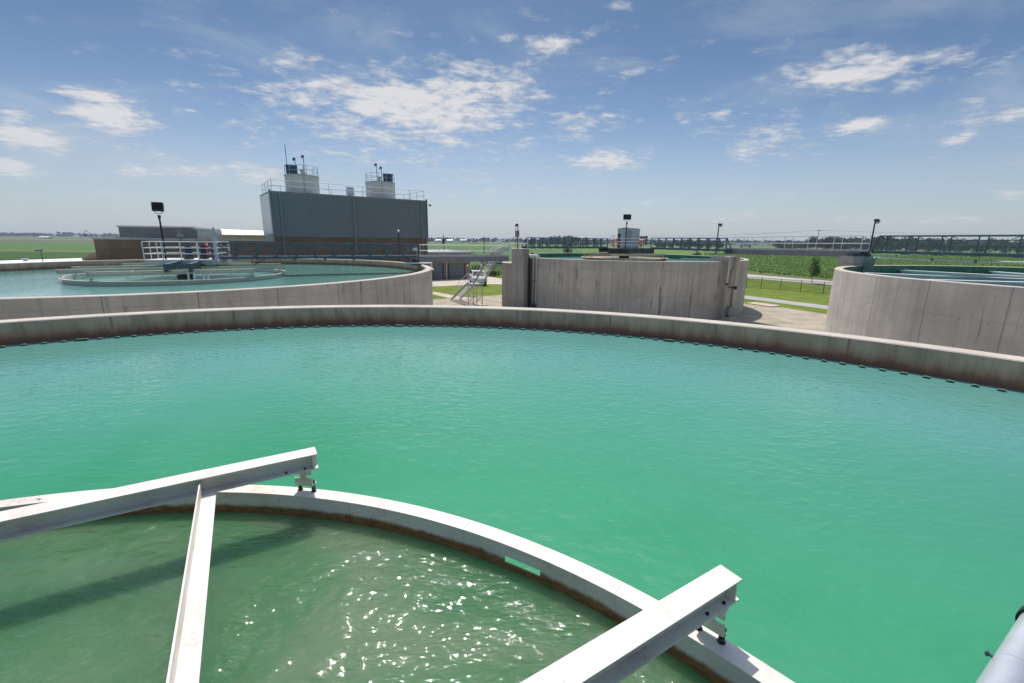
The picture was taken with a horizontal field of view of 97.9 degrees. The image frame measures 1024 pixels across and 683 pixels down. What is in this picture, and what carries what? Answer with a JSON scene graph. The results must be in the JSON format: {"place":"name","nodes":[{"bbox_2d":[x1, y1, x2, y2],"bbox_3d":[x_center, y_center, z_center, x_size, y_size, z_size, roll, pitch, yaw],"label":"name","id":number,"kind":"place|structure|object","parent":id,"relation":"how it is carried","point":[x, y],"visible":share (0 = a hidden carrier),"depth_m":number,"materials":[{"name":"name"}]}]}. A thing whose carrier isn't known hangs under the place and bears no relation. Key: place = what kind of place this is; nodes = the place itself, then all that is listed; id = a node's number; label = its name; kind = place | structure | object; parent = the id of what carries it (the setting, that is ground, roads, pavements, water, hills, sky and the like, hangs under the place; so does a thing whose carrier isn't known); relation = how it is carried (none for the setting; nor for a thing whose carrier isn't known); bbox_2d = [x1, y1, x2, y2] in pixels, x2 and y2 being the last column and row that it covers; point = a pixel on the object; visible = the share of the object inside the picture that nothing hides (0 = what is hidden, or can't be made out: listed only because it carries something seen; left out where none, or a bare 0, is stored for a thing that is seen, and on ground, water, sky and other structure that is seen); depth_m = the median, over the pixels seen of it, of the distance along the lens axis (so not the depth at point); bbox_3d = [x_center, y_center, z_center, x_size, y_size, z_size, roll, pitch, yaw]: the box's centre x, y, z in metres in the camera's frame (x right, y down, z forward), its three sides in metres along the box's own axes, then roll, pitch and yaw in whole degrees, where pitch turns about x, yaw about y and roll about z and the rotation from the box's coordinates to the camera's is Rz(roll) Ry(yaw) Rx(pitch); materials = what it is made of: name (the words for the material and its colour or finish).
{"place":"outdoors","nodes":[
{"label":"outdoors","id":0,"kind":"place"},
{"bbox_2d":[0,237,90,238],"bbox_3d":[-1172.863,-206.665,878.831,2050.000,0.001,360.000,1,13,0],"label":"bare field","id":1,"kind":"structure","parent":0,"point":[39,238],"depth_m":843.82,"materials":[{"name":"plant"}]},
{"bbox_2d":[0,251,95,260],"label":"dark meadow","id":2,"kind":"structure","parent":0,"point":[10,255],"depth_m":133.64,"materials":[{"name":"plant"}]},
{"bbox_2d":[0,250,95,251],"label":"grass verge","id":3,"kind":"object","parent":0,"point":[45,251],"depth_m":168.89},
{"bbox_2d":[72,272,277,280],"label":"water","id":4,"kind":"structure","parent":0,"point":[162,277],"depth_m":25.43,"materials":[{"name":"liquid"}]},
{"bbox_2d":[0,240,431,244],"bbox_3d":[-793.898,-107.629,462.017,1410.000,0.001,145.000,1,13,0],"label":"bare field","id":5,"kind":"structure","parent":0,"point":[57,241],"depth_m":452.40,"materials":[{"name":"soil"}]},
{"bbox_2d":[0,238,431,243],"bbox_3d":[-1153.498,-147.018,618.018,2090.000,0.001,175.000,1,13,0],"label":"meadow","id":6,"kind":"structure","parent":0,"point":[56,239],"depth_m":605.22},
{"bbox_2d":[0,241,440,250],"bbox_3d":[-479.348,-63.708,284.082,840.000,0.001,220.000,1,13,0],"label":"crop field","id":7,"kind":"structure","parent":0,"point":[63,246],"depth_m":244.97,"materials":[{"name":"plant"}]},
{"bbox_2d":[220,229,264,238],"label":"white roofed building","id":8,"kind":"structure","parent":0,"point":[239,234],"depth_m":72.93,"materials":[{"name":"metal"}]},
{"bbox_2d":[433,292,470,299],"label":"sidewalk","id":9,"kind":"structure","parent":0,"point":[446,295],"depth_m":47.49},
{"bbox_2d":[451,273,476,299],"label":"staircase","id":10,"kind":"structure","parent":0,"point":[460,292],"depth_m":43.19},
{"bbox_2d":[432,276,501,286],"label":"driveway","id":11,"kind":"structure","parent":0,"point":[459,282],"depth_m":63.47,"materials":[{"name":"concrete"}]},
{"bbox_2d":[428,251,470,279],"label":"garage building","id":12,"kind":"structure","parent":11,"relation":"on","point":[450,270],"depth_m":67.53,"materials":[{"name":"metal"}]},
{"bbox_2d":[433,265,442,279],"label":"garage door","id":13,"kind":"structure","parent":12,"relation":"in","point":[437,273],"depth_m":66.69,"materials":[{"name":"grey metal"}]},
{"bbox_2d":[449,264,463,278],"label":"garage door","id":14,"kind":"structure","parent":12,"relation":"in","point":[456,271],"depth_m":68.26,"materials":[{"name":"grey metal"}]},
{"bbox_2d":[469,270,486,284],"bbox_3d":[-4.686,-8.798,61.068,1.994,1.820,5.500,-2,13,-10],"label":"pickup truck","id":15,"kind":"object","parent":11,"relation":"on","point":[474,272],"visible":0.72,"depth_m":59.83,"materials":[{"name":"white metal"}]},
{"bbox_2d":[0,235,947,284],"bbox_3d":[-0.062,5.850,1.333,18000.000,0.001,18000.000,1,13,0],"label":"ground","id":16,"kind":"structure","parent":0,"point":[490,242],"depth_m":844.28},
{"bbox_2d":[0,232,119,236],"bbox_3d":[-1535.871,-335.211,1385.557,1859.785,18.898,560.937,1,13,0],"label":"woods","id":17,"kind":"object","parent":16,"relation":"on","point":[66,234],"visible":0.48,"depth_m":1252.38,"materials":[{"name":"green plant"}]},
{"bbox_2d":[427,235,799,244],"bbox_3d":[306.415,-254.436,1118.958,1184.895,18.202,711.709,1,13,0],"label":"woods","id":18,"kind":"object","parent":16,"relation":"on","point":[431,239],"visible":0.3,"depth_m":897.60,"materials":[{"name":"green plant"}]},
{"bbox_2d":[735,239,1012,244],"bbox_3d":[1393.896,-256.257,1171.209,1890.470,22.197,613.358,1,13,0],"label":"woods","id":19,"kind":"object","parent":16,"relation":"on","point":[739,240],"visible":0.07,"depth_m":962.71,"materials":[{"name":"green plant"}]},
{"bbox_2d":[428,246,581,262],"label":"crop field","id":20,"kind":"structure","parent":0,"point":[541,250],"depth_m":270.58,"materials":[{"name":"plant"}]},
{"bbox_2d":[0,0,1023,242],"label":"sky","id":21,"kind":"structure","parent":0,"point":[684,118],"materials":[{"name":"blue"}]},
{"bbox_2d":[433,295,826,331],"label":"gravel yard","id":22,"kind":"structure","parent":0,"point":[777,316],"depth_m":37.56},
{"bbox_2d":[0,259,432,319],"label":"concrete tank","id":23,"kind":"object","parent":22,"relation":"on","point":[415,288],"visible":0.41,"depth_m":16.98,"materials":[{"name":"concrete"}]},
{"bbox_2d":[59,269,285,285],"bbox_3d":[-18.762,-3.632,25.679,10.342,0.580,10.342,1,13,0],"label":"feedwell ring","id":24,"kind":"object","parent":23,"relation":"attached to","point":[66,279],"visible":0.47,"depth_m":21.72,"materials":[{"name":"paint"}]},
{"bbox_2d":[55,265,284,277],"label":"support beam","id":25,"kind":"structure","parent":24,"relation":"on","point":[64,271],"depth_m":23.73,"materials":[{"name":"metal"}]},
{"bbox_2d":[141,241,230,279],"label":"access platform","id":26,"kind":"structure","parent":25,"relation":"on","point":[181,262],"depth_m":24.73,"materials":[{"name":"white painted steel"}]},
{"bbox_2d":[151,202,166,258],"bbox_3d":[-19.496,-6.135,24.782,0.500,3.084,0.401,-4,14,-19],"label":"floodlight","id":27,"kind":"object","parent":26,"relation":"on","point":[157,206],"visible":0.95,"depth_m":24.59,"materials":[{"name":"black paint"}]},
{"bbox_2d":[184,246,193,258],"bbox_3d":[-18.424,-5.068,25.424,0.514,0.740,0.480,1,13,0],"label":"drive motor","id":28,"kind":"object","parent":26,"relation":"on","point":[187,249],"visible":0.87,"depth_m":25.27,"materials":[{"name":"blue metal"}]},
{"bbox_2d":[199,245,209,258],"bbox_3d":[-18.015,-5.239,26.106,0.514,0.780,0.480,1,13,0],"label":"drive motor","id":29,"kind":"object","parent":26,"relation":"on","point":[204,256],"visible":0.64,"depth_m":25.95,"materials":[{"name":"blue metal"}]},
{"bbox_2d":[193,227,219,258],"bbox_3d":[-17.384,-5.591,25.428,1.090,1.780,0.400,-3,13,-17],"label":"hooded post","id":30,"kind":"object","parent":26,"relation":"on","point":[212,232],"visible":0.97,"depth_m":25.37,"materials":[{"name":"metal"}]},
{"bbox_2d":[210,242,418,265],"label":"truss bridge","id":31,"kind":"structure","parent":26,"relation":"attached to","point":[312,256],"depth_m":28.26,"materials":[{"name":"grey metal"}]},
{"bbox_2d":[86,268,254,280],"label":"support beam","id":32,"kind":"structure","parent":24,"relation":"on","point":[91,275],"depth_m":22.03,"materials":[{"name":"metal"}]},
{"bbox_2d":[71,263,280,273],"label":"support beam","id":33,"kind":"structure","parent":24,"relation":"on","point":[141,266],"depth_m":25.67,"materials":[{"name":"metal"}]},
{"bbox_2d":[122,262,250,265],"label":"support beam","id":34,"kind":"structure","parent":24,"relation":"on","point":[129,264],"depth_m":27.85,"materials":[{"name":"metal"}]},
{"bbox_2d":[0,264,416,296],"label":"water","id":35,"kind":"structure","parent":23,"relation":"in","point":[33,283],"depth_m":23.02,"materials":[{"name":"liquid"}]},
{"bbox_2d":[401,259,433,270],"bbox_3d":[-6.701,-5.412,31.427,2.201,0.753,1.688,-3,13,-16],"label":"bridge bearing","id":36,"kind":"object","parent":23,"relation":"on","point":[415,262],"visible":0.89,"depth_m":31.09,"materials":[{"name":"grey metal"}]},
{"bbox_2d":[463,273,487,305],"bbox_3d":[-3.414,-4.805,41.293,1.600,2.989,1.800,-8,15,-33],"label":"stair landing","id":37,"kind":"object","parent":22,"relation":"on","point":[476,295],"visible":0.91,"depth_m":41.19,"materials":[{"name":"metal"}]},
{"bbox_2d":[473,249,497,284],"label":"staircase","id":38,"kind":"structure","parent":37,"relation":"on","point":[482,269],"depth_m":39.61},
{"bbox_2d":[0,305,1023,391],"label":"concrete tank","id":39,"kind":"object","parent":22,"relation":"on","point":[990,369],"visible":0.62,"depth_m":10.45,"materials":[{"name":"concrete"}]},
{"bbox_2d":[0,485,794,682],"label":"feedwell ring","id":40,"kind":"object","parent":39,"relation":"attached to","point":[705,654],"visible":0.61,"depth_m":3.28,"materials":[{"name":"paint"}]},
{"bbox_2d":[0,447,318,541],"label":"support beam","id":41,"kind":"structure","parent":40,"relation":"on","point":[41,517],"depth_m":3.21,"materials":[{"name":"metal"}]},
{"bbox_2d":[166,480,216,682],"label":"cross angle","id":42,"kind":"object","parent":41,"relation":"attached to","point":[185,658],"visible":0.89,"depth_m":2.35,"materials":[{"name":"white paint"}]},
{"bbox_2d":[0,512,711,682],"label":"water","id":43,"kind":"structure","parent":40,"relation":"in","point":[295,599],"depth_m":2.83,"materials":[{"name":"liquid"}]},
{"bbox_2d":[521,565,741,682],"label":"support beam","id":44,"kind":"structure","parent":40,"relation":"on","point":[625,649],"depth_m":2.10,"materials":[{"name":"metal"}]},
{"bbox_2d":[0,325,1023,682],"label":"water","id":45,"kind":"structure","parent":39,"relation":"in","point":[850,523],"depth_m":4.98,"materials":[{"name":"liquid"}]},
{"bbox_2d":[502,248,748,319],"bbox_3d":[10.596,-6.581,44.495,22.910,5.280,22.000,1,13,0],"label":"concrete tank","id":46,"kind":"object","parent":22,"relation":"on","point":[694,289],"visible":0.79,"depth_m":34.80,"materials":[{"name":"concrete"}]},
{"bbox_2d":[416,244,508,261],"bbox_3d":[-3.871,-7.196,36.375,7.896,1.377,1.080,-7,15,-31],"label":"catwalk","id":47,"kind":"object","parent":46,"relation":"on","point":[459,258],"visible":0.81,"depth_m":35.94,"materials":[{"name":"grey metal"}]},
{"bbox_2d":[490,237,508,254],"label":"staircase","id":48,"kind":"structure","parent":47,"relation":"on","point":[500,250],"depth_m":38.17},
{"bbox_2d":[528,253,533,307],"bbox_3d":[1.677,-5.368,39.502,0.162,4.848,1.333,5,13,17],"label":"wall pipe","id":49,"kind":"object","parent":46,"relation":"attached to","point":[529,283],"depth_m":39.04,"materials":[{"name":"metal"}]},
{"bbox_2d":[521,237,607,248],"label":"truss bridge","id":50,"kind":"structure","parent":46,"relation":"on","point":[593,240],"depth_m":40.84,"materials":[{"name":"grey metal"}]},
{"bbox_2d":[537,257,703,260],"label":"water","id":51,"kind":"structure","parent":46,"relation":"in","point":[669,259],"depth_m":48.39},
{"bbox_2d":[581,256,668,260],"bbox_3d":[11.066,-7.990,44.173,8.370,0.680,8.370,1,13,0],"label":"feedwell ring","id":52,"kind":"object","parent":46,"relation":"in","point":[586,258],"visible":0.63,"depth_m":41.13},
{"bbox_2d":[589,256,664,258],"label":"water","id":53,"kind":"structure","parent":52,"relation":"in","point":[611,257],"depth_m":44.55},
{"bbox_2d":[611,254,664,258],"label":"support beam","id":54,"kind":"structure","parent":52,"relation":"on","point":[613,255],"depth_m":41.23,"materials":[{"name":"metal"}]},
{"bbox_2d":[650,238,731,251],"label":"truss bridge","id":55,"kind":"structure","parent":46,"relation":"on","point":[689,248],"depth_m":38.47,"materials":[{"name":"grey metal"}]},
{"bbox_2d":[599,238,653,257],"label":"access platform","id":56,"kind":"structure","parent":55,"relation":"attached to","point":[620,250],"depth_m":42.52,"materials":[{"name":"grey metal"}]},
{"bbox_2d":[623,214,630,247],"bbox_3d":[10.840,-10.432,42.268,0.700,3.124,0.401,1,13,3],"label":"floodlight","id":57,"kind":"object","parent":56,"relation":"on","point":[626,216],"visible":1,"depth_m":42.02,"materials":[{"name":"black paint"}]},
{"bbox_2d":[617,227,639,247],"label":"control shed","id":58,"kind":"structure","parent":56,"relation":"on","point":[633,232],"depth_m":44.10,"materials":[{"name":"grey metal"}]},
{"bbox_2d":[723,306,735,319],"bbox_3d":[17.251,-2.264,35.315,0.920,1.080,0.600,-8,15,-32],"label":"flanged drum","id":59,"kind":"object","parent":22,"relation":"on","point":[729,313],"visible":1,"depth_m":35.16,"materials":[{"name":"grey metal"}]},
{"bbox_2d":[746,302,780,306],"bbox_3d":[24.657,-3.609,43.881,1.621,0.150,2.746,-6,15,-27],"label":"concrete pad","id":60,"kind":"object","parent":22,"relation":"on","point":[763,304],"visible":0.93,"depth_m":43.58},
{"bbox_2d":[824,256,1023,356],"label":"concrete tank","id":61,"kind":"object","parent":22,"relation":"on","point":[978,317],"visible":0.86,"depth_m":17.71,"materials":[{"name":"concrete"}]},
{"bbox_2d":[848,252,870,255],"bbox_3d":[21.761,-5.477,27.930,1.100,0.260,0.500,1,13,0],"label":"bridge bearing","id":62,"kind":"object","parent":61,"relation":"on","point":[863,254],"visible":0.86,"depth_m":27.70,"materials":[{"name":"grey metal"}]},
{"bbox_2d":[724,235,871,256],"bbox_3d":[19.865,-6.879,32.042,1.080,1.437,9.705,-6,14,-26],"label":"catwalk","id":63,"kind":"object","parent":62,"relation":"on","point":[801,252],"visible":0.96,"depth_m":31.03,"materials":[{"name":"grey metal"}]},
{"bbox_2d":[871,235,1023,257],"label":"truss bridge","id":64,"kind":"structure","parent":62,"relation":"on","point":[939,253],"depth_m":24.20,"materials":[{"name":"grey metal"}]},
{"bbox_2d":[873,255,1023,263],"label":"pipe","id":65,"kind":"object","parent":64,"relation":"hanging from","point":[933,259],"visible":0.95,"depth_m":24.53,"materials":[{"name":"grey metal"}]},
{"bbox_2d":[867,219,880,255],"bbox_3d":[22.169,-6.365,27.316,0.405,2.190,0.300,1,13,0],"label":"lamp post","id":66,"kind":"object","parent":61,"relation":"on","point":[877,221],"visible":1,"depth_m":27.22,"materials":[{"name":"grey metal"}]},
{"bbox_2d":[865,272,1023,281],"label":"effluent trough","id":67,"kind":"object","parent":61,"relation":"in","point":[919,276],"visible":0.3,"depth_m":23.94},
{"bbox_2d":[900,270,1023,277],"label":"effluent trough","id":68,"kind":"object","parent":61,"relation":"in","point":[949,273],"depth_m":26.76,"materials":[{"name":"liquid"}]},
{"bbox_2d":[988,271,1023,275],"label":"effluent trough","id":69,"kind":"object","parent":61,"relation":"in","point":[1006,273],"depth_m":27.62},
{"bbox_2d":[433,269,830,313],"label":"lawn","id":70,"kind":"structure","parent":0,"point":[805,296],"depth_m":53.68,"materials":[{"name":"plant"}]},
{"bbox_2d":[0,258,83,262],"bbox_3d":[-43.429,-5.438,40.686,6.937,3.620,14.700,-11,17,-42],"label":"road","id":71,"kind":"structure","parent":70,"relation":"on","point":[44,260],"depth_m":42.34,"materials":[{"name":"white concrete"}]},
{"bbox_2d":[82,253,96,260],"bbox_3d":[-44.523,-7.481,48.249,1.647,4.220,2.981,-2,13,-11],"label":"tan roofed lean to","id":72,"kind":"object","parent":70,"relation":"on","point":[91,256],"visible":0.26,"depth_m":46.65,"materials":[{"name":"beige"}]},
{"bbox_2d":[116,225,222,238],"bbox_3d":[-45.818,-12.022,61.408,8.223,7.200,13.023,-4,14,-21],"label":"metal annex","id":73,"kind":"object","parent":70,"relation":"on","point":[125,231],"visible":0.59,"depth_m":55.04,"materials":[{"name":"metal"}]},
{"bbox_2d":[91,237,274,259],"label":"brick building","id":74,"kind":"structure","parent":70,"relation":"on","point":[113,248],"depth_m":45.22,"materials":[{"name":"brick"}]},
{"bbox_2d":[260,189,427,265],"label":"tower building","id":75,"kind":"structure","parent":70,"relation":"on","point":[293,217],"depth_m":45.25,"materials":[{"name":"grey metal"}]},
{"bbox_2d":[284,164,319,193],"bbox_3d":[-21.189,-16.182,45.041,3.260,2.736,3.260,1,13,0],"label":"silo","id":76,"kind":"object","parent":75,"relation":"on","point":[305,179],"visible":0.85,"depth_m":43.81,"materials":[{"name":"metal"}]},
{"bbox_2d":[285,165,296,173],"bbox_3d":[-21.771,-16.902,44.099,1.080,0.910,0.920,-5,14,-24],"label":"dust collector","id":77,"kind":"object","parent":76,"relation":"on","point":[291,167],"visible":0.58,"depth_m":43.73,"materials":[{"name":"blue metal"}]},
{"bbox_2d":[262,179,423,198],"bbox_3d":[-17.685,-15.884,47.717,15.287,1.040,5.687,-9,16,-35],"label":"roof railing","id":78,"kind":"object","parent":75,"relation":"on","point":[340,190],"visible":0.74,"depth_m":45.82,"materials":[{"name":"metal"}]},
{"bbox_2d":[347,187,354,195],"bbox_3d":[-16.847,-15.580,46.510,0.840,1.000,0.840,1,13,0],"label":"roof vent","id":79,"kind":"object","parent":75,"relation":"on","point":[351,192],"visible":0.8,"depth_m":46.21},
{"bbox_2d":[365,172,394,198],"bbox_3d":[-14.658,-17.161,49.663,3.260,2.726,3.260,1,13,0],"label":"silo","id":80,"kind":"object","parent":75,"relation":"on","point":[383,190],"visible":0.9,"depth_m":48.41,"materials":[{"name":"metal"}]},
{"bbox_2d":[383,174,392,181],"bbox_3d":[-13.708,-17.984,49.268,1.080,0.910,0.920,-3,13,-15],"label":"dust collector","id":81,"kind":"object","parent":80,"relation":"on","point":[389,177],"visible":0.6,"depth_m":48.87,"materials":[{"name":"blue metal"}]},
{"bbox_2d":[486,270,501,276],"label":"bush","id":82,"kind":"object","parent":70,"relation":"on","point":[493,273],"visible":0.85,"depth_m":73.79,"materials":[{"name":"green plant"}]},
{"bbox_2d":[746,277,831,294],"bbox_3d":[35.252,-7.085,56.388,0.400,1.490,17.160,-10,16,-38],"label":"chain link fence","id":83,"kind":"object","parent":70,"relation":"on","point":[791,284],"visible":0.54,"depth_m":56.26,"materials":[{"name":"grey metal"}]},
{"bbox_2d":[808,257,820,282],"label":"young tree","id":84,"kind":"object","parent":70,"relation":"on","point":[816,270],"visible":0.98,"depth_m":67.16,"materials":[{"name":"green plant"}]},
{"bbox_2d":[428,244,1013,251],"bbox_3d":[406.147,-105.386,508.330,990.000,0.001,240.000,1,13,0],"label":"meadow","id":85,"kind":"structure","parent":0,"point":[520,245],"depth_m":501.09,"materials":[{"name":"plant"}]},
{"bbox_2d":[744,296,827,308],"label":"gravel path","id":86,"kind":"structure","parent":0,"point":[789,302],"depth_m":45.80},
{"bbox_2d":[747,274,831,284],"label":"road","id":87,"kind":"structure","parent":0,"point":[780,278],"depth_m":74.73,"materials":[{"name":"asphalt"}]},
{"bbox_2d":[748,272,832,280],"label":"verge","id":88,"kind":"structure","parent":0,"point":[777,275],"depth_m":81.28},
{"bbox_2d":[581,248,1023,278],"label":"crop field","id":89,"kind":"structure","parent":0,"point":[673,252],"depth_m":226.78,"materials":[{"name":"plant"}]},
{"bbox_2d":[804,235,817,248],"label":"tree","id":90,"kind":"object","parent":89,"relation":"on","point":[812,239],"visible":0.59,"depth_m":351.70,"materials":[{"name":"green plant"}]},
{"bbox_2d":[814,238,831,248],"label":"tree","id":91,"kind":"object","parent":89,"relation":"on","point":[821,240],"visible":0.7,"depth_m":345.74,"materials":[{"name":"green plant"}]},
{"bbox_2d":[825,236,845,247],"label":"tree","id":92,"kind":"object","parent":89,"relation":"on","point":[835,241],"visible":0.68,"depth_m":339.39,"materials":[{"name":"green plant"}]},
{"bbox_2d":[835,244,852,248],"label":"tree","id":93,"kind":"object","parent":89,"relation":"on","point":[845,246],"visible":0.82,"depth_m":316.89,"materials":[{"name":"green plant"}]},
{"bbox_2d":[854,237,869,248],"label":"tree","id":94,"kind":"object","parent":89,"relation":"on","point":[858,241],"visible":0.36,"depth_m":368.96,"materials":[{"name":"green plant"}]},
{"bbox_2d":[703,252,1023,278],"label":"crop plants","id":95,"kind":"object","parent":89,"relation":"on","point":[788,263],"visible":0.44,"depth_m":140.83,"materials":[{"name":"green plant"}]},
{"bbox_2d":[867,237,885,249],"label":"tree","id":96,"kind":"object","parent":89,"relation":"on","point":[880,242],"visible":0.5,"depth_m":337.14,"materials":[{"name":"green plant"}]},
{"bbox_2d":[893,237,924,250],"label":"tree","id":97,"kind":"object","parent":89,"relation":"on","point":[905,240],"visible":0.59,"depth_m":343.86,"materials":[{"name":"green plant"}]},
{"bbox_2d":[919,237,949,248],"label":"tree","id":98,"kind":"object","parent":89,"relation":"on","point":[937,242],"visible":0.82,"depth_m":338.08,"materials":[{"name":"green plant"}]},
{"bbox_2d":[954,243,968,251],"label":"tree","id":99,"kind":"object","parent":89,"relation":"on","point":[959,248],"visible":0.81,"depth_m":327.80,"materials":[{"name":"green plant"}]},
{"bbox_2d":[969,241,984,250],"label":"tree","id":100,"kind":"object","parent":89,"relation":"on","point":[973,243],"visible":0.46,"depth_m":373.02,"materials":[{"name":"green plant"}]},
{"bbox_2d":[990,241,1011,252],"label":"tree","id":101,"kind":"object","parent":89,"relation":"on","point":[998,243],"visible":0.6,"depth_m":337.50,"materials":[{"name":"green plant"}]},
{"bbox_2d":[999,245,1014,252],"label":"tree","id":102,"kind":"object","parent":89,"relation":"on","point":[1005,250],"visible":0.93,"depth_m":310.71,"materials":[{"name":"green plant"}]},
{"bbox_2d":[1009,239,1023,252],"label":"tree","id":103,"kind":"object","parent":89,"relation":"on","point":[1017,245],"visible":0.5,"depth_m":337.77,"materials":[{"name":"green plant"}]},
{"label":"utility pole","id":104,"kind":"object","parent":89,"relation":"on","visible":0},
{"bbox_2d":[708,230,1017,235],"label":"power line","id":105,"kind":"object","parent":104,"relation":"attached to","point":[856,231],"visible":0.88,"depth_m":240.39,"materials":[{"name":"grey metal"}]},
{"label":"steel channel","id":106,"kind":"object","parent":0,"visible":0},
{"bbox_2d":[976,606,1023,682],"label":"steel pipe","id":107,"kind":"object","parent":106,"relation":"on","point":[1005,664],"visible":1,"depth_m":1.09,"materials":[{"name":"metal"}]},
{"label":"water","id":108,"kind":"structure","parent":0,"visible":0},
{"bbox_2d":[930,279,1023,285],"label":"effluent trough","id":109,"kind":"object","parent":108,"relation":"in","point":[1013,283],"depth_m":20.78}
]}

